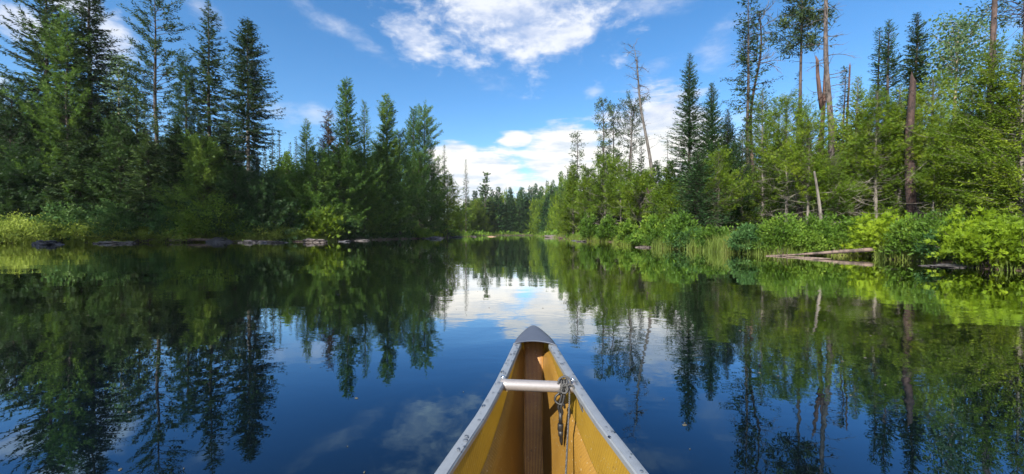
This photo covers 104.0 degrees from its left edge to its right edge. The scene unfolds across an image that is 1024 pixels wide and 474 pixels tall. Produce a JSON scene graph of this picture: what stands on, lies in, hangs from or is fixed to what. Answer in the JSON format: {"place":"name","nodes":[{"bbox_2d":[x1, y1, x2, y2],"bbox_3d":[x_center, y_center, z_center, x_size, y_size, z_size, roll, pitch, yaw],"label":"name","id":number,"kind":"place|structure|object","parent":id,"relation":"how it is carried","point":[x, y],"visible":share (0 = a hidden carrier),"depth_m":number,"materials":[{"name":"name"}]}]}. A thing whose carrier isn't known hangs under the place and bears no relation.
{"place":"outdoors","nodes":[
{"label":"outdoors","id":0,"kind":"place"},
{"bbox_2d":[1,217,1021,270],"bbox_3d":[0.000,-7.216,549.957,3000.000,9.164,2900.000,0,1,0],"label":"ground","id":1,"kind":"structure","parent":0,"point":[894,258],"depth_m":17.75,"materials":[{"name":"brown soil"}]},
{"bbox_2d":[0,164,56,222],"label":"cedar tree","id":2,"kind":"object","parent":1,"relation":"on","point":[3,196],"visible":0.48,"depth_m":39.85,"materials":[{"name":"green plant"}]},
{"bbox_2d":[0,79,65,213],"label":"cedar tree","id":3,"kind":"object","parent":1,"relation":"on","point":[8,132],"visible":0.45,"depth_m":42.57,"materials":[{"name":"green plant"}]},
{"bbox_2d":[0,209,67,242],"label":"shrub","id":4,"kind":"object","parent":1,"relation":"on","point":[11,234],"visible":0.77,"depth_m":37.45,"materials":[{"name":"green plant"}]},
{"bbox_2d":[0,143,97,220],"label":"cedar tree","id":5,"kind":"object","parent":1,"relation":"on","point":[34,166],"visible":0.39,"depth_m":40.83,"materials":[{"name":"green plant"}]},
{"bbox_2d":[18,197,101,240],"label":"shrub","id":6,"kind":"object","parent":1,"relation":"on","point":[73,217],"visible":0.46,"depth_m":39.46,"materials":[{"name":"green plant"}]},
{"bbox_2d":[0,4,130,214],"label":"cedar tree","id":7,"kind":"object","parent":1,"relation":"on","point":[64,58],"visible":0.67,"depth_m":42.69,"materials":[{"name":"green plant"}]},
{"bbox_2d":[0,0,133,213],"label":"spruce tree","id":8,"kind":"object","parent":1,"relation":"on","point":[36,57],"visible":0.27,"depth_m":44.49,"materials":[{"name":"green plant"}]},
{"bbox_2d":[15,134,127,221],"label":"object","id":9,"kind":"object","parent":1,"relation":"on","point":[74,144],"visible":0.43,"depth_m":41.93,"materials":[{"name":"green plant"}]},
{"bbox_2d":[0,0,151,209],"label":"spruce tree","id":10,"kind":"object","parent":1,"relation":"on","point":[95,19],"visible":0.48,"depth_m":44.70,"materials":[{"name":"green plant"}]},
{"bbox_2d":[54,218,109,240],"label":"shrub","id":11,"kind":"object","parent":1,"relation":"on","point":[81,230],"visible":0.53,"depth_m":39.38,"materials":[{"name":"green plant"}]},
{"bbox_2d":[67,114,152,216],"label":"cedar tree","id":12,"kind":"object","parent":1,"relation":"on","point":[116,141],"visible":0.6,"depth_m":43.06,"materials":[{"name":"green plant"}]},
{"bbox_2d":[77,197,149,240],"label":"shrub","id":13,"kind":"object","parent":1,"relation":"on","point":[105,219],"visible":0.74,"depth_m":40.26,"materials":[{"name":"green plant"}]},
{"bbox_2d":[92,51,149,151],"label":"spruce tree","id":14,"kind":"object","parent":1,"relation":"on","point":[118,76],"visible":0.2,"depth_m":57.70,"materials":[{"name":"green plant"}]},
{"bbox_2d":[91,65,162,202],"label":"cedar tree","id":15,"kind":"object","parent":1,"relation":"on","point":[130,104],"visible":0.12,"depth_m":47.08,"materials":[{"name":"green plant"}]},
{"bbox_2d":[96,133,172,240],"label":"spruce tree","id":16,"kind":"object","parent":1,"relation":"on","point":[143,164],"visible":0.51,"depth_m":42.82,"materials":[{"name":"green plant"}]},
{"bbox_2d":[123,123,206,225],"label":"spruce tree","id":17,"kind":"object","parent":1,"relation":"on","point":[167,151],"visible":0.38,"depth_m":43.38,"materials":[{"name":"green plant"}]},
{"bbox_2d":[98,0,232,177],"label":"spruce tree","id":18,"kind":"object","parent":1,"relation":"on","point":[155,87],"visible":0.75,"depth_m":45.19,"materials":[{"name":"green plant"}]},
{"bbox_2d":[0,235,339,242],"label":"grass","id":19,"kind":"structure","parent":1,"relation":"on","point":[88,240],"depth_m":40.59,"materials":[{"name":"green plant"}]},
{"bbox_2d":[161,51,206,209],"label":"cedar tree","id":20,"kind":"object","parent":1,"relation":"on","point":[188,85],"visible":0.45,"depth_m":44.82,"materials":[{"name":"green plant"}]},
{"bbox_2d":[146,128,243,234],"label":"cedar tree","id":21,"kind":"object","parent":1,"relation":"on","point":[194,145],"visible":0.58,"depth_m":42.90,"materials":[{"name":"green plant"}]},
{"bbox_2d":[147,0,244,199],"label":"spruce tree","id":22,"kind":"object","parent":1,"relation":"on","point":[206,90],"visible":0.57,"depth_m":45.43,"materials":[{"name":"green plant"}]},
{"bbox_2d":[151,192,252,241],"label":"shrub","id":23,"kind":"object","parent":1,"relation":"on","point":[199,227],"visible":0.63,"depth_m":41.15,"materials":[{"name":"green plant"}]},
{"bbox_2d":[200,107,245,210],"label":"spruce tree","id":24,"kind":"object","parent":1,"relation":"on","point":[227,147],"visible":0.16,"depth_m":46.23,"materials":[{"name":"green plant"}]},
{"bbox_2d":[160,159,289,237],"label":"cedar tree","id":25,"kind":"object","parent":1,"relation":"on","point":[229,183],"visible":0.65,"depth_m":42.75,"materials":[{"name":"green plant"}]},
{"bbox_2d":[16,229,459,241],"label":"undergrowth","id":26,"kind":"object","parent":1,"relation":"on","point":[384,235],"visible":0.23,"depth_m":61.95,"materials":[{"name":"green plant"}]},
{"bbox_2d":[203,17,285,189],"bbox_3d":[-29.944,-12.082,45.253,7.899,25.038,7.837,0,1,-23],"label":"spruce tree","id":27,"kind":"object","parent":1,"relation":"on","point":[252,127],"visible":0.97,"depth_m":44.83,"materials":[{"name":"green plant"}]},
{"bbox_2d":[217,169,308,241],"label":"cedar tree","id":28,"kind":"object","parent":1,"relation":"on","point":[264,197],"visible":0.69,"depth_m":43.78,"materials":[{"name":"green plant"}]},
{"bbox_2d":[237,223,293,240],"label":"shrub","id":29,"kind":"object","parent":1,"relation":"on","point":[273,233],"visible":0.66,"depth_m":43.21,"materials":[{"name":"green plant"}]},
{"bbox_2d":[263,170,343,232],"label":"cedar tree","id":30,"kind":"object","parent":1,"relation":"on","point":[286,189],"visible":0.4,"depth_m":48.50,"materials":[{"name":"green plant"}]},
{"bbox_2d":[291,118,320,208],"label":"cedar tree","id":31,"kind":"object","parent":1,"relation":"on","point":[304,136],"visible":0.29,"depth_m":53.64,"materials":[{"name":"needle"},{"name":"bark"}]},
{"bbox_2d":[280,205,350,239],"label":"shrub","id":32,"kind":"object","parent":1,"relation":"on","point":[323,222],"visible":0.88,"depth_m":47.68,"materials":[{"name":"green plant"}]},
{"bbox_2d":[284,145,354,231],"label":"cedar tree","id":33,"kind":"object","parent":1,"relation":"on","point":[323,166],"visible":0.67,"depth_m":49.99,"materials":[{"name":"green plant"}]},
{"bbox_2d":[317,107,343,203],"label":"spruce tree","id":34,"kind":"object","parent":1,"relation":"on","point":[330,138],"visible":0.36,"depth_m":56.63,"materials":[{"name":"green plant"}]},
{"bbox_2d":[303,142,378,231],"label":"cedar tree","id":35,"kind":"object","parent":1,"relation":"on","point":[344,162],"visible":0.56,"depth_m":53.29,"materials":[{"name":"green plant"}]},
{"bbox_2d":[332,214,367,240],"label":"shrub","id":36,"kind":"object","parent":1,"relation":"on","point":[351,226],"visible":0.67,"depth_m":51.21,"materials":[{"name":"green plant"}]},
{"bbox_2d":[321,76,381,225],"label":"cedar tree","id":37,"kind":"object","parent":1,"relation":"on","point":[346,110],"visible":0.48,"depth_m":57.32,"materials":[{"name":"green plant"}]},
{"bbox_2d":[337,149,397,234],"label":"cedar tree","id":38,"kind":"object","parent":1,"relation":"on","point":[379,218],"visible":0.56,"depth_m":57.95,"materials":[{"name":"green plant"}]},
{"bbox_2d":[349,99,391,233],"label":"cedar tree","id":39,"kind":"object","parent":1,"relation":"on","point":[367,136],"visible":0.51,"depth_m":58.64,"materials":[{"name":"green plant"}]},
{"bbox_2d":[359,140,410,234],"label":"cedar tree","id":40,"kind":"object","parent":1,"relation":"on","point":[379,160],"visible":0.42,"depth_m":61.99,"materials":[{"name":"green plant"}]},
{"bbox_2d":[368,93,416,233],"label":"cedar tree","id":41,"kind":"object","parent":1,"relation":"on","point":[386,130],"visible":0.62,"depth_m":63.27,"materials":[{"name":"green plant"}]},
{"bbox_2d":[384,128,430,234],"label":"cedar tree","id":42,"kind":"object","parent":1,"relation":"on","point":[413,193],"visible":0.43,"depth_m":67.27,"materials":[{"name":"green plant"}]},
{"bbox_2d":[400,106,433,225],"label":"cedar tree","id":43,"kind":"object","parent":1,"relation":"on","point":[413,129],"visible":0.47,"depth_m":76.26,"materials":[{"name":"green plant"}]},
{"bbox_2d":[401,149,449,232],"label":"cedar tree","id":44,"kind":"object","parent":1,"relation":"on","point":[425,191],"visible":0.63,"depth_m":75.26,"materials":[{"name":"green plant"}]},
{"bbox_2d":[404,100,447,227],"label":"cedar tree","id":45,"kind":"object","parent":1,"relation":"on","point":[427,122],"visible":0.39,"depth_m":79.21,"materials":[{"name":"green plant"}]},
{"bbox_2d":[415,165,450,231],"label":"cedar tree","id":46,"kind":"object","parent":1,"relation":"on","point":[435,184],"visible":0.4,"depth_m":79.06,"materials":[{"name":"green plant"}]},
{"bbox_2d":[432,173,472,236],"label":"cedar tree","id":47,"kind":"object","parent":1,"relation":"on","point":[449,182],"visible":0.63,"depth_m":85.04,"materials":[{"name":"green plant"}]},
{"bbox_2d":[443,229,563,235],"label":"undergrowth","id":48,"kind":"object","parent":1,"relation":"on","point":[549,232],"visible":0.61,"depth_m":145.81,"materials":[{"name":"green plant"}]},
{"bbox_2d":[550,164,589,235],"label":"cedar tree","id":49,"kind":"object","parent":1,"relation":"on","point":[573,175],"visible":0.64,"depth_m":62.49,"materials":[{"name":"green plant"}]},
{"bbox_2d":[554,164,607,229],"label":"cedar tree","id":50,"kind":"object","parent":1,"relation":"on","point":[586,185],"visible":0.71,"depth_m":55.51,"materials":[{"name":"green plant"}]},
{"bbox_2d":[576,212,597,240],"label":"shrub","id":51,"kind":"object","parent":1,"relation":"on","point":[584,228],"visible":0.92,"depth_m":47.95,"materials":[{"name":"green plant"}]},
{"bbox_2d":[576,152,619,219],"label":"cedar tree","id":52,"kind":"object","parent":1,"relation":"on","point":[598,189],"visible":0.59,"depth_m":52.66,"materials":[{"name":"green plant"}]},
{"bbox_2d":[590,97,617,221],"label":"pine tree","id":53,"kind":"object","parent":1,"relation":"on","point":[602,127],"visible":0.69,"depth_m":56.61,"materials":[{"name":"green plant"}]},
{"bbox_2d":[595,213,617,240],"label":"shrub","id":54,"kind":"object","parent":1,"relation":"on","point":[607,226],"visible":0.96,"depth_m":43.57,"materials":[{"name":"green plant"}]},
{"bbox_2d":[600,102,622,218],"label":"pine tree","id":55,"kind":"object","parent":1,"relation":"on","point":[614,133],"visible":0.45,"depth_m":58.56,"materials":[{"name":"green plant"}]},
{"bbox_2d":[599,154,638,223],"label":"cedar tree","id":56,"kind":"object","parent":1,"relation":"on","point":[612,211],"visible":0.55,"depth_m":49.60,"materials":[{"name":"green plant"}]},
{"bbox_2d":[614,219,639,242],"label":"shrub","id":57,"kind":"object","parent":1,"relation":"on","point":[627,227],"visible":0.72,"depth_m":33.56,"materials":[{"name":"green plant"}]},
{"bbox_2d":[615,90,650,221],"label":"pine tree","id":58,"kind":"object","parent":1,"relation":"on","point":[632,107],"visible":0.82,"depth_m":56.74,"materials":[{"name":"green plant"}]},
{"bbox_2d":[612,166,663,227],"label":"cedar tree","id":59,"kind":"object","parent":1,"relation":"on","point":[630,199],"visible":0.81,"depth_m":43.38,"materials":[{"name":"green plant"}]},
{"bbox_2d":[622,42,657,180],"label":"dead tree","id":60,"kind":"object","parent":1,"relation":"on","point":[643,122],"visible":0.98,"depth_m":45.78,"materials":[{"name":"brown wood"}]},
{"bbox_2d":[631,212,664,245],"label":"shrub","id":61,"kind":"object","parent":1,"relation":"on","point":[653,222],"visible":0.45,"depth_m":26.81,"materials":[{"name":"green plant"}]},
{"bbox_2d":[646,160,685,228],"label":"cedar tree","id":62,"kind":"object","parent":1,"relation":"on","point":[662,191],"visible":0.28,"depth_m":37.60,"materials":[{"name":"green plant"}]},
{"bbox_2d":[651,185,710,227],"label":"cedar tree","id":63,"kind":"object","parent":1,"relation":"on","point":[671,203],"visible":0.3,"depth_m":30.78,"materials":[{"name":"green plant"}]},
{"bbox_2d":[659,209,704,245],"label":"shrub","id":64,"kind":"object","parent":1,"relation":"on","point":[679,219],"visible":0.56,"depth_m":23.93,"materials":[{"name":"green plant"}]},
{"bbox_2d":[663,225,702,248],"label":"shrub","id":65,"kind":"object","parent":1,"relation":"on","point":[683,238],"visible":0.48,"depth_m":23.44,"materials":[{"name":"green plant"}]},
{"bbox_2d":[647,53,725,221],"bbox_3d":[16.151,-8.309,36.892,6.910,17.415,7.244,0,1,-36],"label":"fir tree","id":66,"kind":"object","parent":1,"relation":"on","point":[686,128],"visible":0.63,"depth_m":36.59,"materials":[{"name":"green plant"}]},
{"bbox_2d":[660,152,738,229],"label":"fir tree","id":67,"kind":"object","parent":1,"relation":"on","point":[692,205],"visible":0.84,"depth_m":28.56,"materials":[{"name":"green plant"}]},
{"bbox_2d":[685,82,738,226],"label":"fir tree","id":68,"kind":"object","parent":1,"relation":"on","point":[714,117],"visible":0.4,"depth_m":36.00,"materials":[{"name":"green plant"}]},
{"bbox_2d":[694,223,737,248],"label":"shrub","id":69,"kind":"object","parent":1,"relation":"on","point":[706,233],"visible":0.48,"depth_m":21.62,"materials":[{"name":"green plant"}]},
{"bbox_2d":[644,229,798,254],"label":"reeds","id":70,"kind":"object","parent":1,"relation":"on","point":[693,245],"visible":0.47,"depth_m":20.52,"materials":[{"name":"green plant"}]},
{"bbox_2d":[687,143,761,228],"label":"cedar tree","id":71,"kind":"object","parent":1,"relation":"on","point":[719,184],"visible":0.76,"depth_m":28.46,"materials":[{"name":"green plant"}]},
{"bbox_2d":[705,108,753,228],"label":"fir tree","id":72,"kind":"object","parent":1,"relation":"on","point":[729,134],"visible":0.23,"depth_m":35.08,"materials":[{"name":"green plant"}]},
{"bbox_2d":[713,128,773,230],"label":"cedar tree","id":73,"kind":"object","parent":1,"relation":"on","point":[743,161],"visible":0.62,"depth_m":30.68,"materials":[{"name":"green plant"}]},
{"bbox_2d":[724,222,771,252],"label":"shrub","id":74,"kind":"object","parent":1,"relation":"on","point":[743,232],"visible":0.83,"depth_m":18.39,"materials":[{"name":"green plant"}]},
{"bbox_2d":[720,0,782,220],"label":"spruce tree","id":75,"kind":"object","parent":1,"relation":"on","point":[745,62],"visible":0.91,"depth_m":33.28,"materials":[{"name":"green plant"}]},
{"bbox_2d":[730,0,781,218],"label":"pine tree","id":76,"kind":"object","parent":1,"relation":"on","point":[758,65],"visible":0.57,"depth_m":34.29,"materials":[{"name":"green plant"}]},
{"bbox_2d":[728,88,806,227],"bbox_3d":[19.007,-5.418,29.884,6.046,11.482,4.341,0,1,0],"label":"cedar tree","id":77,"kind":"object","parent":1,"relation":"on","point":[761,187],"visible":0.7,"depth_m":29.82,"materials":[{"name":"green plant"}]},
{"bbox_2d":[745,220,805,250],"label":"shrub","id":78,"kind":"object","parent":1,"relation":"on","point":[775,236],"visible":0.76,"depth_m":17.38,"materials":[{"name":"green plant"}]},
{"bbox_2d":[741,88,819,221],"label":"cedar tree","id":79,"kind":"object","parent":1,"relation":"on","point":[775,133],"visible":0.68,"depth_m":25.77,"materials":[{"name":"green plant"}]},
{"bbox_2d":[755,212,813,251],"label":"shrub","id":80,"kind":"object","parent":1,"relation":"on","point":[789,222],"visible":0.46,"depth_m":17.51,"materials":[{"name":"green plant"}]},
{"bbox_2d":[761,0,839,229],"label":"pine tree","id":81,"kind":"object","parent":1,"relation":"on","point":[796,14],"visible":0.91,"depth_m":26.73,"materials":[{"name":"green plant"}]},
{"bbox_2d":[768,97,843,223],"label":"cedar tree","id":82,"kind":"object","parent":1,"relation":"on","point":[802,156],"visible":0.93,"depth_m":22.90,"materials":[{"name":"green plant"}]},
{"bbox_2d":[798,229,833,252],"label":"shrub","id":83,"kind":"object","parent":1,"relation":"on","point":[815,240],"visible":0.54,"depth_m":17.16,"materials":[{"name":"green plant"}]},
{"bbox_2d":[805,56,834,219],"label":"dead tree","id":84,"kind":"object","parent":1,"relation":"on","point":[822,100],"visible":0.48,"depth_m":24.82,"materials":[{"name":"brown wood"}]},
{"bbox_2d":[800,210,845,249],"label":"shrub","id":85,"kind":"object","parent":1,"relation":"on","point":[818,225],"visible":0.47,"depth_m":17.70,"materials":[{"name":"green plant"}]},
{"bbox_2d":[628,238,1023,270],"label":"grass","id":86,"kind":"structure","parent":1,"relation":"on","point":[963,264],"depth_m":14.09,"materials":[{"name":"green plant"}]},
{"bbox_2d":[798,0,859,220],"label":"dead tree","id":87,"kind":"object","parent":1,"relation":"on","point":[826,62],"visible":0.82,"depth_m":24.64,"materials":[{"name":"brown wood"}]},
{"bbox_2d":[796,148,881,224],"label":"cedar tree","id":88,"kind":"object","parent":1,"relation":"on","point":[838,191],"visible":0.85,"depth_m":22.22,"materials":[{"name":"green plant"}]},
{"bbox_2d":[832,66,855,221],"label":"spruce tree","id":89,"kind":"object","parent":1,"relation":"on","point":[843,112],"visible":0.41,"depth_m":26.89,"materials":[{"name":"green plant"}]},
{"bbox_2d":[828,212,876,249],"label":"shrub","id":90,"kind":"object","parent":1,"relation":"on","point":[850,221],"visible":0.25,"depth_m":17.13,"materials":[{"name":"green plant"}]},
{"bbox_2d":[825,74,894,224],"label":"cedar tree","id":91,"kind":"object","parent":1,"relation":"on","point":[859,110],"visible":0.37,"depth_m":23.86,"materials":[{"name":"green foliage"},{"name":"bark"}]},
{"bbox_2d":[841,206,909,254],"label":"shrub","id":92,"kind":"object","parent":1,"relation":"on","point":[869,229],"visible":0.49,"depth_m":15.98,"materials":[{"name":"green plant"}]},
{"bbox_2d":[832,84,923,222],"bbox_3d":[19.989,-3.954,22.053,3.705,8.971,3.911,0,1,-41],"label":"cedar tree","id":93,"kind":"object","parent":1,"relation":"on","point":[875,110],"visible":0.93,"depth_m":21.75,"materials":[{"name":"green foliage"},{"name":"bark"}]},
{"bbox_2d":[868,27,893,218],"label":"fir tree","id":94,"kind":"object","parent":1,"relation":"on","point":[878,60],"visible":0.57,"depth_m":25.08,"materials":[{"name":"green plant"}]},
{"bbox_2d":[867,19,909,211],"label":"fir tree","id":95,"kind":"object","parent":1,"relation":"on","point":[887,53],"visible":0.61,"depth_m":24.32,"materials":[{"name":"green plant"}]},
{"bbox_2d":[866,83,931,220],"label":"cedar tree","id":96,"kind":"object","parent":1,"relation":"on","point":[898,200],"visible":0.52,"depth_m":21.45,"materials":[{"name":"green plant"}]},
{"bbox_2d":[877,211,935,258],"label":"shrub","id":97,"kind":"object","parent":1,"relation":"on","point":[900,237],"visible":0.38,"depth_m":14.04,"materials":[{"name":"green plant"}]},
{"bbox_2d":[903,72,921,222],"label":"dead tree","id":98,"kind":"object","parent":1,"relation":"on","point":[911,196],"visible":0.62,"depth_m":20.67,"materials":[{"name":"wood"}]},
{"bbox_2d":[893,12,943,222],"bbox_3d":[23.416,-6.275,23.192,2.171,13.403,2.594,0,1,0],"label":"fir tree","id":99,"kind":"object","parent":1,"relation":"on","point":[915,62],"visible":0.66,"depth_m":22.96,"materials":[{"name":"green plant"}]},
{"bbox_2d":[893,68,970,216],"bbox_3d":[21.903,-4.153,21.045,3.944,9.303,5.114,0,1,42],"label":"cedar tree","id":100,"kind":"object","parent":1,"relation":"on","point":[926,111],"visible":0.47,"depth_m":20.62,"materials":[{"name":"green foliage"},{"name":"bark"}]},
{"bbox_2d":[912,228,953,260],"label":"shrub","id":101,"kind":"object","parent":1,"relation":"on","point":[932,249],"visible":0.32,"depth_m":12.65,"materials":[{"name":"green plant"}]},
{"bbox_2d":[903,207,965,256],"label":"shrub","id":102,"kind":"object","parent":1,"relation":"on","point":[921,227],"visible":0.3,"depth_m":13.10,"materials":[{"name":"green plant"}]},
{"bbox_2d":[906,120,975,217],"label":"cedar tree","id":103,"kind":"object","parent":1,"relation":"on","point":[926,177],"visible":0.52,"depth_m":18.64,"materials":[{"name":"green plant"}]},
{"bbox_2d":[904,3,1014,122],"bbox_3d":[24.865,-6.270,22.679,4.700,13.048,4.429,0,1,0],"label":"birch tree","id":104,"kind":"object","parent":1,"relation":"on","point":[956,46],"visible":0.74,"depth_m":22.07,"materials":[{"name":"green plant"}]},
{"bbox_2d":[918,204,1001,258],"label":"shrub","id":105,"kind":"object","parent":1,"relation":"on","point":[949,230],"visible":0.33,"depth_m":12.11,"materials":[{"name":"green plant"}]},
{"bbox_2d":[919,33,1023,226],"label":"cedar tree","id":106,"kind":"object","parent":1,"relation":"on","point":[993,60],"visible":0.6,"depth_m":16.42,"materials":[{"name":"green plant"}]},
{"bbox_2d":[930,82,1012,220],"bbox_3d":[21.209,-3.312,18.523,3.224,7.918,3.150,0,1,0],"label":"cedar tree","id":107,"kind":"object","parent":1,"relation":"on","point":[966,109],"visible":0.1,"depth_m":18.50,"materials":[{"name":"green plant"}]},
{"bbox_2d":[935,31,1023,222],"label":"cedar tree","id":108,"kind":"object","parent":1,"relation":"on","point":[1015,170],"visible":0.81,"depth_m":15.54,"materials":[{"name":"green plant"}]},
{"bbox_2d":[939,220,1023,267],"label":"shrub","id":109,"kind":"object","parent":1,"relation":"on","point":[967,246],"visible":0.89,"depth_m":10.52,"materials":[{"name":"green leaves"},{"name":"bark"}]},
{"bbox_2d":[952,0,1023,210],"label":"pine tree","id":110,"kind":"object","parent":1,"relation":"on","point":[1018,22],"visible":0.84,"depth_m":18.71,"materials":[{"name":"green plant"}]},
{"bbox_2d":[973,0,1023,213],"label":"dead tree","id":111,"kind":"object","parent":1,"relation":"on","point":[993,30],"visible":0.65,"depth_m":17.10,"materials":[{"name":"wood"}]},
{"bbox_2d":[974,212,1023,268],"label":"shrub","id":112,"kind":"object","parent":1,"relation":"on","point":[1018,224],"visible":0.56,"depth_m":10.21,"materials":[{"name":"green plant"}]},
{"bbox_2d":[0,0,1022,205],"label":"sky","id":113,"kind":"structure","parent":0,"point":[507,83],"materials":[{"name":"blue"}]},
{"bbox_2d":[0,235,1023,473],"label":"water","id":114,"kind":"structure","parent":0,"point":[407,342],"depth_m":3.16,"materials":[{"name":"blue liquid"}]},
{"bbox_2d":[434,325,648,473],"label":"canoe","id":115,"kind":"object","parent":114,"relation":"on","point":[512,427],"visible":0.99,"depth_m":1.33,"materials":[{"name":"plastic"}]},
{"bbox_2d":[554,375,582,473],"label":"bow rope","id":116,"kind":"object","parent":115,"relation":"attached to","point":[564,386],"visible":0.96,"depth_m":1.31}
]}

